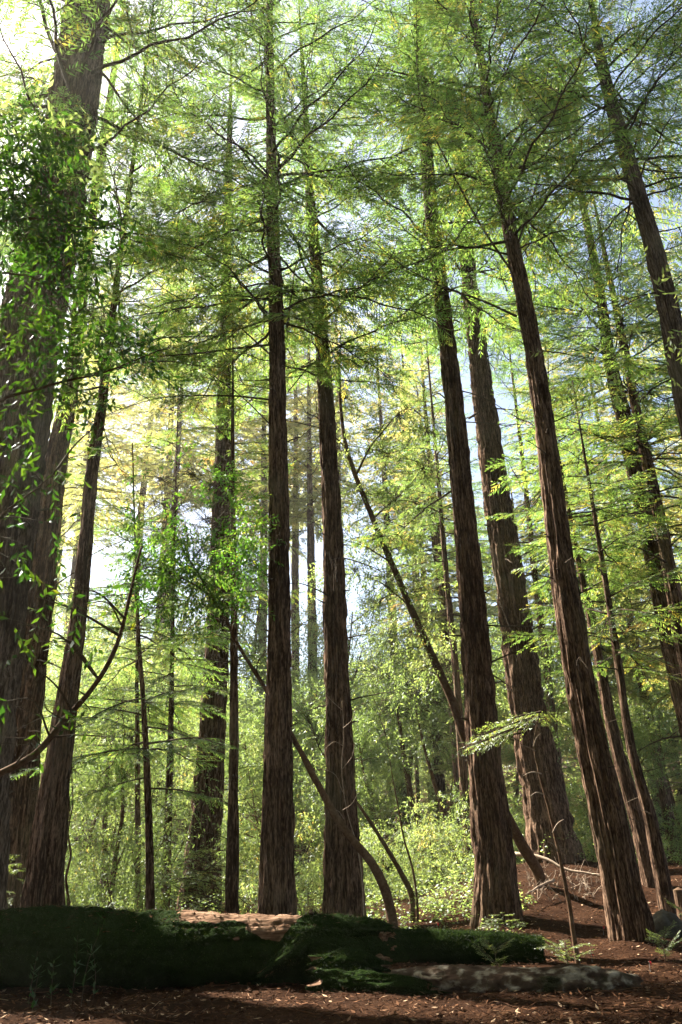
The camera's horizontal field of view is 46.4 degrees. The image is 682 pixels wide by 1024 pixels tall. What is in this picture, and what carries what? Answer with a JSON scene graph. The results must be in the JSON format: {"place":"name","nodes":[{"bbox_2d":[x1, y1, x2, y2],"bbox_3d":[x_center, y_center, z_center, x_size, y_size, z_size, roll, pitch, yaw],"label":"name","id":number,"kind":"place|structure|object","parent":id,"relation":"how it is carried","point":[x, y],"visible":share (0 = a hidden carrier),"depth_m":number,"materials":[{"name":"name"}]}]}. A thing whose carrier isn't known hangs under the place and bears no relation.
{"place":"outdoors","nodes":[
{"label":"outdoors","id":0,"kind":"place"},
{"bbox_2d":[0,686,681,1023],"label":"ground","id":1,"kind":"structure","parent":0,"point":[548,930],"depth_m":11.57,"materials":[{"name":"brown soil"}]},
{"bbox_2d":[41,644,104,753],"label":"broadleaf tree","id":2,"kind":"object","parent":1,"relation":"on","point":[58,670],"visible":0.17,"depth_m":53.31,"materials":[{"name":"green plant"}]},
{"bbox_2d":[43,722,112,904],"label":"broadleaf tree","id":3,"kind":"object","parent":1,"relation":"on","point":[69,844],"visible":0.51,"depth_m":20.04,"materials":[{"name":"green plant"}]},
{"bbox_2d":[0,53,170,255],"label":"broadleaf tree","id":4,"kind":"object","parent":1,"relation":"on","point":[108,135],"visible":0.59,"depth_m":13.68,"materials":[{"name":"green plant"}]},
{"bbox_2d":[45,266,126,697],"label":"redwood tree","id":5,"kind":"object","parent":1,"relation":"on","point":[72,470],"visible":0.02,"depth_m":95.47,"materials":[{"name":"green plant"}]},
{"bbox_2d":[50,305,147,679],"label":"redwood tree","id":6,"kind":"object","parent":1,"relation":"on","point":[74,564],"visible":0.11,"depth_m":80.52,"materials":[{"name":"green plant"}]},
{"bbox_2d":[40,711,158,892],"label":"broadleaf tree","id":7,"kind":"object","parent":1,"relation":"on","point":[71,780],"visible":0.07,"depth_m":37.96,"materials":[{"name":"green plant"}]},
{"bbox_2d":[0,0,203,907],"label":"redwood tree","id":8,"kind":"object","parent":1,"relation":"on","point":[23,798],"visible":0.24,"depth_m":22.85,"materials":[{"name":"green plant"}]},
{"bbox_2d":[0,80,208,776],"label":"broadleaf tree","id":9,"kind":"object","parent":1,"relation":"on","point":[18,210],"visible":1,"depth_m":10.07,"materials":[{"name":"green plant"}]},
{"bbox_2d":[51,263,161,556],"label":"redwood tree","id":10,"kind":"object","parent":1,"relation":"on","point":[74,463],"visible":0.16,"depth_m":68.31,"materials":[{"name":"green plant"}]},
{"bbox_2d":[70,674,162,907],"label":"broadleaf tree","id":11,"kind":"object","parent":1,"relation":"on","point":[115,736],"visible":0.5,"depth_m":25.86,"materials":[{"name":"green plant"}]},
{"bbox_2d":[67,699,166,906],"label":"broadleaf tree","id":12,"kind":"object","parent":1,"relation":"on","point":[94,822],"visible":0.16,"depth_m":35.33,"materials":[{"name":"green plant"}]},
{"bbox_2d":[45,559,193,840],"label":"broadleaf tree","id":13,"kind":"object","parent":1,"relation":"on","point":[62,585],"visible":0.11,"depth_m":74.63,"materials":[{"name":"green plant"}]},
{"bbox_2d":[64,809,178,907],"bbox_3d":[-7.932,11.699,25.925,4.977,4.043,3.687,16,-30,-33],"label":"leafy shrub","id":14,"kind":"object","parent":1,"relation":"on","point":[92,875],"visible":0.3,"depth_m":26.03,"materials":[{"name":"green plant"}]},
{"bbox_2d":[0,0,260,907],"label":"redwood tree","id":15,"kind":"object","parent":1,"relation":"on","point":[44,883],"visible":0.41,"depth_m":20.34,"materials":[{"name":"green plant"}]},
{"bbox_2d":[39,633,225,902],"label":"broadleaf tree","id":16,"kind":"object","parent":1,"relation":"on","point":[104,826],"visible":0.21,"depth_m":33.45,"materials":[{"name":"green plant"}]},
{"bbox_2d":[10,443,257,910],"bbox_3d":[-4.738,4.253,20.566,5.842,13.423,5.847,-2,-24,0],"label":"redwood tree","id":17,"kind":"object","parent":1,"relation":"on","point":[146,757],"visible":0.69,"depth_m":19.68,"materials":[{"name":"green plant"}]},
{"bbox_2d":[43,499,229,911],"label":"redwood tree","id":18,"kind":"object","parent":1,"relation":"on","point":[138,822],"visible":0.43,"depth_m":25.85,"materials":[{"name":"green plant"}]},
{"bbox_2d":[54,626,227,863],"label":"broadleaf tree","id":19,"kind":"object","parent":1,"relation":"on","point":[143,640],"visible":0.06,"depth_m":57.53,"materials":[{"name":"green plant"}]},
{"bbox_2d":[80,242,206,823],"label":"redwood tree","id":20,"kind":"object","parent":1,"relation":"on","point":[135,421],"visible":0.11,"depth_m":100.87,"materials":[{"name":"green plant"}]},
{"bbox_2d":[89,700,198,894],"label":"broadleaf tree","id":21,"kind":"object","parent":1,"relation":"on","point":[156,807],"visible":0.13,"depth_m":42.36,"materials":[{"name":"green plant"}]},
{"bbox_2d":[64,763,226,911],"bbox_3d":[-5.495,9.051,20.822,4.355,5.113,5.880,-4,-25,4],"label":"leafy shrub","id":22,"kind":"object","parent":1,"relation":"on","point":[122,889],"visible":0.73,"depth_m":20.79,"materials":[{"name":"green plant"}]},
{"bbox_2d":[0,0,301,909],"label":"redwood tree","id":23,"kind":"object","parent":1,"relation":"on","point":[82,38],"visible":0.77,"depth_m":20.11,"materials":[{"name":"green plant"}]},
{"bbox_2d":[111,228,217,840],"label":"redwood tree","id":24,"kind":"object","parent":1,"relation":"on","point":[159,448],"visible":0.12,"depth_m":84.53,"materials":[{"name":"green plant"}]},
{"bbox_2d":[82,375,251,909],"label":"redwood tree","id":25,"kind":"object","parent":1,"relation":"on","point":[171,725],"visible":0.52,"depth_m":25.25,"materials":[{"name":"green plant"}]},
{"bbox_2d":[51,511,293,859],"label":"broadleaf tree","id":26,"kind":"object","parent":1,"relation":"on","point":[192,623],"visible":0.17,"depth_m":58.51,"materials":[{"name":"green plant"}]},
{"bbox_2d":[107,272,249,859],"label":"redwood tree","id":27,"kind":"object","parent":1,"relation":"on","point":[181,434],"visible":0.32,"depth_m":68.50,"materials":[{"name":"green plant"}]},
{"bbox_2d":[144,845,255,912],"bbox_3d":[-3.903,10.242,21.708,3.411,2.167,2.792,12,-28,-28],"label":"leafy shrub","id":28,"kind":"object","parent":1,"relation":"on","point":[185,878],"visible":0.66,"depth_m":21.88,"materials":[{"name":"green plant"}]},
{"bbox_2d":[115,653,301,817],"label":"broadleaf tree","id":29,"kind":"object","parent":1,"relation":"on","point":[248,726],"visible":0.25,"depth_m":38.67,"materials":[{"name":"green plant"}]},
{"bbox_2d":[145,663,304,797],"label":"broadleaf tree","id":30,"kind":"object","parent":1,"relation":"on","point":[198,719],"visible":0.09,"depth_m":47.59,"materials":[{"name":"green plant"}]},
{"bbox_2d":[0,903,450,995],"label":"fallen log","id":31,"kind":"object","parent":1,"relation":"on","point":[148,949],"visible":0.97,"depth_m":12.03,"materials":[{"name":"green plant"}]},
{"bbox_2d":[151,617,304,859],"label":"broadleaf tree","id":32,"kind":"object","parent":1,"relation":"on","point":[262,649],"visible":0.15,"depth_m":56.29,"materials":[{"name":"green plant"}]},
{"bbox_2d":[149,311,311,913],"bbox_3d":[-2.779,1.583,19.643,4.200,17.439,4.123,-2,-24,0],"label":"redwood tree","id":33,"kind":"object","parent":1,"relation":"on","point":[232,879],"visible":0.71,"depth_m":19.25,"materials":[{"name":"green plant"}]},
{"bbox_2d":[166,268,295,800],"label":"redwood tree","id":34,"kind":"object","parent":1,"relation":"on","point":[239,441],"visible":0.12,"depth_m":79.33,"materials":[{"name":"green plant"}]},
{"bbox_2d":[164,709,311,889],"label":"broadleaf tree","id":35,"kind":"object","parent":1,"relation":"on","point":[243,763],"visible":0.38,"depth_m":33.95,"materials":[{"name":"green plant"}]},
{"bbox_2d":[173,723,303,880],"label":"broadleaf tree","id":36,"kind":"object","parent":1,"relation":"on","point":[259,770],"visible":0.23,"depth_m":36.10,"materials":[{"name":"green plant"}]},
{"bbox_2d":[146,26,332,913],"bbox_3d":[-4.414,-5.714,33.967,8.659,42.196,8.571,-2,-24,0],"label":"redwood tree","id":37,"kind":"object","parent":1,"relation":"on","point":[210,727],"visible":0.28,"depth_m":27.52,"materials":[{"name":"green plant"}]},
{"bbox_2d":[93,438,398,927],"bbox_3d":[-2.385,3.633,17.824,6.752,11.706,2.174,-2,-24,0],"label":"broadleaf tree","id":38,"kind":"object","parent":1,"relation":"on","point":[347,833],"visible":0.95,"depth_m":18.78,"materials":[{"name":"green plant"}]},
{"bbox_2d":[189,302,321,859],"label":"redwood tree","id":39,"kind":"object","parent":1,"relation":"on","point":[262,460],"visible":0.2,"depth_m":71.09,"materials":[{"name":"green plant"}]},
{"bbox_2d":[56,0,461,914],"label":"redwood tree","id":40,"kind":"object","parent":1,"relation":"on","point":[276,890],"visible":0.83,"depth_m":21.84,"materials":[{"name":"green plant"}]},
{"bbox_2d":[201,801,324,914],"bbox_3d":[-2.001,10.240,22.262,4.063,3.934,3.931,-1,-25,-2],"label":"leafy shrub","id":41,"kind":"object","parent":1,"relation":"on","point":[307,828],"visible":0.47,"depth_m":22.43,"materials":[{"name":"green plant"}]},
{"bbox_2d":[150,505,376,862],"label":"broadleaf tree","id":42,"kind":"object","parent":1,"relation":"on","point":[258,623],"visible":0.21,"depth_m":60.01,"materials":[{"name":"green plant"}]},
{"bbox_2d":[246,269,355,832],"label":"redwood tree","id":43,"kind":"object","parent":1,"relation":"on","point":[295,567],"visible":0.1,"depth_m":85.10,"materials":[{"name":"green plant"}]},
{"bbox_2d":[236,281,369,859],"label":"redwood tree","id":44,"kind":"object","parent":1,"relation":"on","point":[312,489],"visible":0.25,"depth_m":71.02,"materials":[{"name":"green plant"}]},
{"bbox_2d":[294,857,323,914],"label":"leafy shrub","id":45,"kind":"object","parent":1,"relation":"on","point":[305,882],"visible":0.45,"depth_m":20.75,"materials":[{"name":"green plant"}]},
{"bbox_2d":[238,668,388,889],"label":"broadleaf tree","id":46,"kind":"object","parent":1,"relation":"on","point":[299,701],"visible":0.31,"depth_m":45.25,"materials":[{"name":"green plant"}]},
{"bbox_2d":[147,0,494,916],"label":"redwood tree","id":47,"kind":"object","parent":1,"relation":"on","point":[343,882],"visible":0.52,"depth_m":22.87,"materials":[{"name":"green plant"}]},
{"bbox_2d":[249,590,411,752],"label":"broadleaf tree","id":48,"kind":"object","parent":1,"relation":"on","point":[315,626],"visible":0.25,"depth_m":62.11,"materials":[{"name":"green plant"}]},
{"bbox_2d":[286,241,390,524],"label":"redwood tree","id":49,"kind":"object","parent":1,"relation":"on","point":[339,448],"visible":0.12,"depth_m":97.41,"materials":[{"name":"green plant"}]},
{"bbox_2d":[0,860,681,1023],"bbox_3d":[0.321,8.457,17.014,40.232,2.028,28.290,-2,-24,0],"label":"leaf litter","id":50,"kind":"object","parent":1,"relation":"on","point":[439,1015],"visible":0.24,"depth_m":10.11,"materials":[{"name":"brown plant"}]},
{"bbox_2d":[292,678,415,922],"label":"broadleaf tree","id":51,"kind":"object","parent":1,"relation":"on","point":[407,885],"visible":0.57,"depth_m":23.45,"materials":[{"name":"green plant"}]},
{"bbox_2d":[293,676,420,875],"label":"broadleaf tree","id":52,"kind":"object","parent":1,"relation":"on","point":[357,736],"visible":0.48,"depth_m":36.65,"materials":[{"name":"green plant"}]},
{"bbox_2d":[292,627,426,811],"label":"broadleaf tree","id":53,"kind":"object","parent":1,"relation":"on","point":[352,678],"visible":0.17,"depth_m":53.88,"materials":[{"name":"green plant"}]},
{"bbox_2d":[293,675,434,895],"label":"broadleaf tree","id":54,"kind":"object","parent":1,"relation":"on","point":[384,806],"visible":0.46,"depth_m":36.76,"materials":[{"name":"green plant"}]},
{"bbox_2d":[293,671,434,865],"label":"broadleaf tree","id":55,"kind":"object","parent":1,"relation":"on","point":[392,724],"visible":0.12,"depth_m":50.29,"materials":[{"name":"green plant"}]},
{"bbox_2d":[292,708,440,887],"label":"broadleaf tree","id":56,"kind":"object","parent":1,"relation":"on","point":[371,761],"visible":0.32,"depth_m":41.04,"materials":[{"name":"green plant"}]},
{"bbox_2d":[66,832,681,933],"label":"ground cover","id":57,"kind":"object","parent":1,"relation":"on","point":[436,894],"visible":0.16,"depth_m":23.72,"materials":[{"name":"green plant"}]},
{"bbox_2d":[70,758,681,893],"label":"undergrowth","id":58,"kind":"object","parent":1,"relation":"on","point":[429,811],"visible":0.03,"depth_m":59.47,"materials":[{"name":"green plant"}]},
{"bbox_2d":[359,824,403,905],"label":"leafy shrub","id":59,"kind":"object","parent":1,"relation":"on","point":[370,846],"visible":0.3,"depth_m":28.02,"materials":[{"name":"green plant"}]},
{"bbox_2d":[356,680,418,919],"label":"broadleaf tree","id":60,"kind":"object","parent":1,"relation":"on","point":[413,873],"visible":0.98,"depth_m":23.06,"materials":[{"name":"green plant"}]},
{"bbox_2d":[335,309,452,843],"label":"redwood tree","id":61,"kind":"object","parent":1,"relation":"on","point":[379,404],"visible":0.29,"depth_m":74.98,"materials":[{"name":"green plant"}]},
{"bbox_2d":[348,612,453,879],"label":"broadleaf tree","id":62,"kind":"object","parent":1,"relation":"on","point":[384,676],"visible":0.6,"depth_m":37.62,"materials":[{"name":"green plant"}]},
{"bbox_2d":[367,814,448,899],"bbox_3d":[2.284,12.745,29.107,3.136,3.414,4.234,4,-25,-12],"label":"leafy shrub","id":63,"kind":"object","parent":1,"relation":"on","point":[406,864],"visible":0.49,"depth_m":29.02,"materials":[{"name":"green plant"}]},
{"bbox_2d":[344,304,475,817],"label":"redwood tree","id":64,"kind":"object","parent":1,"relation":"on","point":[402,438],"visible":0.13,"depth_m":91.01,"materials":[{"name":"green plant"}]},
{"bbox_2d":[366,405,460,852],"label":"redwood tree","id":65,"kind":"object","parent":1,"relation":"on","point":[440,780],"visible":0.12,"depth_m":59.62,"materials":[{"name":"green plant"}]},
{"bbox_2d":[388,811,455,888],"bbox_3d":[3.165,13.616,31.596,3.256,3.151,3.150,-16,-28,29],"label":"leafy shrub","id":66,"kind":"object","parent":1,"relation":"on","point":[427,853],"visible":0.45,"depth_m":31.63,"materials":[{"name":"green plant"}]},
{"bbox_2d":[298,294,546,888],"bbox_3d":[2.018,1.104,25.290,6.888,20.074,2.310,-2,-24,0],"label":"broadleaf tree","id":67,"kind":"object","parent":1,"relation":"on","point":[524,848],"visible":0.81,"depth_m":25.31,"materials":[{"name":"green plant"}]},
{"bbox_2d":[384,638,464,874],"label":"broadleaf tree","id":68,"kind":"object","parent":1,"relation":"on","point":[436,699],"visible":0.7,"depth_m":35.19,"materials":[{"name":"green plant"}]},
{"bbox_2d":[354,294,498,865],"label":"redwood tree","id":69,"kind":"object","parent":1,"relation":"on","point":[443,610],"visible":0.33,"depth_m":44.49,"materials":[{"name":"green plant"}]},
{"bbox_2d":[356,557,500,858],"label":"broadleaf tree","id":70,"kind":"object","parent":1,"relation":"on","point":[408,809],"visible":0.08,"depth_m":54.27,"materials":[{"name":"green plant"}]},
{"bbox_2d":[367,364,496,743],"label":"redwood tree","id":71,"kind":"object","parent":1,"relation":"on","point":[433,538],"visible":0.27,"depth_m":45.49,"materials":[{"name":"green plant"}]},
{"bbox_2d":[373,298,491,876],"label":"redwood tree","id":72,"kind":"object","parent":1,"relation":"on","point":[463,774],"visible":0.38,"depth_m":35.50,"materials":[{"name":"green plant"}]},
{"bbox_2d":[396,785,473,884],"bbox_3d":[3.889,11.924,28.980,3.782,4.068,5.105,-7,-25,11],"label":"leafy shrub","id":73,"kind":"object","parent":1,"relation":"on","point":[460,854],"visible":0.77,"depth_m":28.93,"materials":[{"name":"green plant"}]},
{"bbox_2d":[283,0,592,927],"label":"redwood tree","id":74,"kind":"object","parent":1,"relation":"on","point":[495,884],"visible":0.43,"depth_m":23.23,"materials":[{"name":"green plant"}]},
{"bbox_2d":[362,638,513,763],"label":"broadleaf tree","id":75,"kind":"object","parent":1,"relation":"on","point":[435,718],"visible":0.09,"depth_m":50.93,"materials":[{"name":"green plant"}]},
{"bbox_2d":[417,627,517,833],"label":"redwood tree","id":76,"kind":"object","parent":1,"relation":"on","point":[442,770],"visible":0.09,"depth_m":46.24,"materials":[{"name":"green plant"}]},
{"bbox_2d":[346,35,589,863],"bbox_3d":[6.133,-7.412,36.146,12.242,43.780,11.755,-2,-24,0],"label":"redwood tree","id":77,"kind":"object","parent":1,"relation":"on","point":[523,674],"visible":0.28,"depth_m":31.60,"materials":[{"name":"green plant"}]},
{"bbox_2d":[394,925,546,964],"bbox_3d":[2.025,7.883,14.448,3.373,0.754,0.782,-4,-25,6],"label":"fallen log","id":78,"kind":"object","parent":1,"relation":"on","point":[449,946],"visible":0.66,"depth_m":14.19,"materials":[{"name":"green plant"}]},
{"bbox_2d":[322,0,681,942],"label":"redwood tree","id":79,"kind":"object","parent":1,"relation":"on","point":[628,914],"visible":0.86,"depth_m":22.48,"materials":[{"name":"green plant"}]},
{"bbox_2d":[390,963,643,994],"bbox_3d":[2.385,6.472,10.861,3.500,0.562,0.686,-3,-25,3],"label":"fallen log","id":80,"kind":"object","parent":1,"relation":"on","point":[566,977],"visible":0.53,"depth_m":10.73,"materials":[{"name":"grey wood"}]},
{"bbox_2d":[456,708,580,963],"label":"sapling","id":81,"kind":"object","parent":1,"relation":"on","point":[516,728],"visible":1,"depth_m":15.09,"materials":[{"name":"green plant"}]},
{"bbox_2d":[432,294,618,794],"bbox_3d":[8.847,1.765,38.597,8.920,29.025,8.077,-2,-24,0],"label":"redwood tree","id":82,"kind":"object","parent":1,"relation":"on","point":[526,498],"visible":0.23,"depth_m":39.05,"materials":[{"name":"green plant"}]},
{"bbox_2d":[454,626,611,767],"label":"broadleaf tree","id":83,"kind":"object","parent":1,"relation":"on","point":[511,748],"visible":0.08,"depth_m":40.31,"materials":[{"name":"green plant"}]},
{"bbox_2d":[447,589,671,764],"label":"broadleaf tree","id":84,"kind":"object","parent":1,"relation":"on","point":[549,680],"visible":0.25,"depth_m":34.45,"materials":[{"name":"green plant"}]},
{"bbox_2d":[508,334,619,644],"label":"redwood tree","id":85,"kind":"object","parent":1,"relation":"on","point":[523,557],"visible":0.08,"depth_m":53.51,"materials":[{"name":"green plant"}]},
{"bbox_2d":[462,0,681,624],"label":"redwood tree","id":86,"kind":"object","parent":1,"relation":"on","point":[644,218],"visible":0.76,"depth_m":23.04,"materials":[{"name":"green plant"}]},
{"bbox_2d":[490,504,654,860],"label":"broadleaf tree","id":87,"kind":"object","parent":1,"relation":"on","point":[548,582],"visible":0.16,"depth_m":38.85,"materials":[{"name":"green plant"}]},
{"bbox_2d":[475,49,681,750],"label":"redwood tree","id":88,"kind":"object","parent":1,"relation":"on","point":[623,419],"visible":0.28,"depth_m":30.95,"materials":[{"name":"green plant"}]},
{"bbox_2d":[483,313,676,887],"bbox_3d":[7.976,1.704,26.869,6.105,21.000,5.521,-2,-24,0],"label":"redwood tree","id":89,"kind":"object","parent":1,"relation":"on","point":[626,780],"visible":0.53,"depth_m":26.11,"materials":[{"name":"green plant"}]},
{"bbox_2d":[508,340,666,860],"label":"redwood tree","id":90,"kind":"object","parent":1,"relation":"on","point":[610,660],"visible":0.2,"depth_m":38.15,"materials":[{"name":"green plant"}]},
{"bbox_2d":[498,365,681,913],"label":"redwood tree","id":91,"kind":"object","parent":1,"relation":"on","point":[661,876],"visible":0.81,"depth_m":22.74,"materials":[{"name":"green plant"}]},
{"bbox_2d":[514,170,681,794],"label":"redwood tree","id":92,"kind":"object","parent":1,"relation":"on","point":[663,535],"visible":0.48,"depth_m":28.34,"materials":[{"name":"green plant"}]},
{"bbox_2d":[530,246,681,421],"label":"broadleaf tree","id":93,"kind":"object","parent":1,"relation":"on","point":[633,327],"visible":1,"depth_m":15.77,"materials":[{"name":"green plant"}]},
{"bbox_2d":[565,773,657,861],"bbox_3d":[10.270,11.892,30.154,4.012,4.200,4.147,17,-31,-35],"label":"leafy shrub","id":94,"kind":"object","parent":1,"relation":"on","point":[573,791],"visible":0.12,"depth_m":31.36,"materials":[{"name":"green plant"}]},
{"bbox_2d":[556,677,681,792],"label":"broadleaf tree","id":95,"kind":"object","parent":1,"relation":"on","point":[652,699],"visible":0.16,"depth_m":43.23,"materials":[{"name":"green plant"}]},
{"bbox_2d":[557,321,681,857],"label":"redwood tree","id":96,"kind":"object","parent":1,"relation":"on","point":[665,799],"visible":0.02,"depth_m":46.68,"materials":[{"name":"green plant"}]},
{"bbox_2d":[560,683,681,794],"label":"broadleaf tree","id":97,"kind":"object","parent":1,"relation":"on","point":[636,726],"visible":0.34,"depth_m":41.33,"materials":[{"name":"green plant"}]},
{"bbox_2d":[562,735,681,861],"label":"leafy shrub","id":98,"kind":"object","parent":1,"relation":"on","point":[649,767],"visible":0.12,"depth_m":32.18,"materials":[{"name":"green plant"}]},
{"bbox_2d":[568,321,681,708],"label":"redwood tree","id":99,"kind":"object","parent":1,"relation":"on","point":[654,644],"visible":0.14,"depth_m":38.95,"materials":[{"name":"green plant"}]},
{"bbox_2d":[625,652,681,843],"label":"broadleaf tree","id":100,"kind":"object","parent":1,"relation":"on","point":[669,785],"visible":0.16,"depth_m":49.96,"materials":[{"name":"green plant"}]},
{"bbox_2d":[627,214,681,562],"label":"redwood tree","id":101,"kind":"object","parent":1,"relation":"on","point":[677,467],"visible":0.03,"depth_m":46.97,"materials":[{"name":"green plant"}]},
{"bbox_2d":[653,909,681,938],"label":"boulder","id":102,"kind":"object","parent":1,"relation":"on","point":[662,919],"visible":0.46,"depth_m":16.61,"materials":[{"name":"stone"}]},
{"bbox_2d":[0,0,681,701],"label":"sky","id":103,"kind":"structure","parent":0,"point":[98,571],"materials":[{"name":"white"}]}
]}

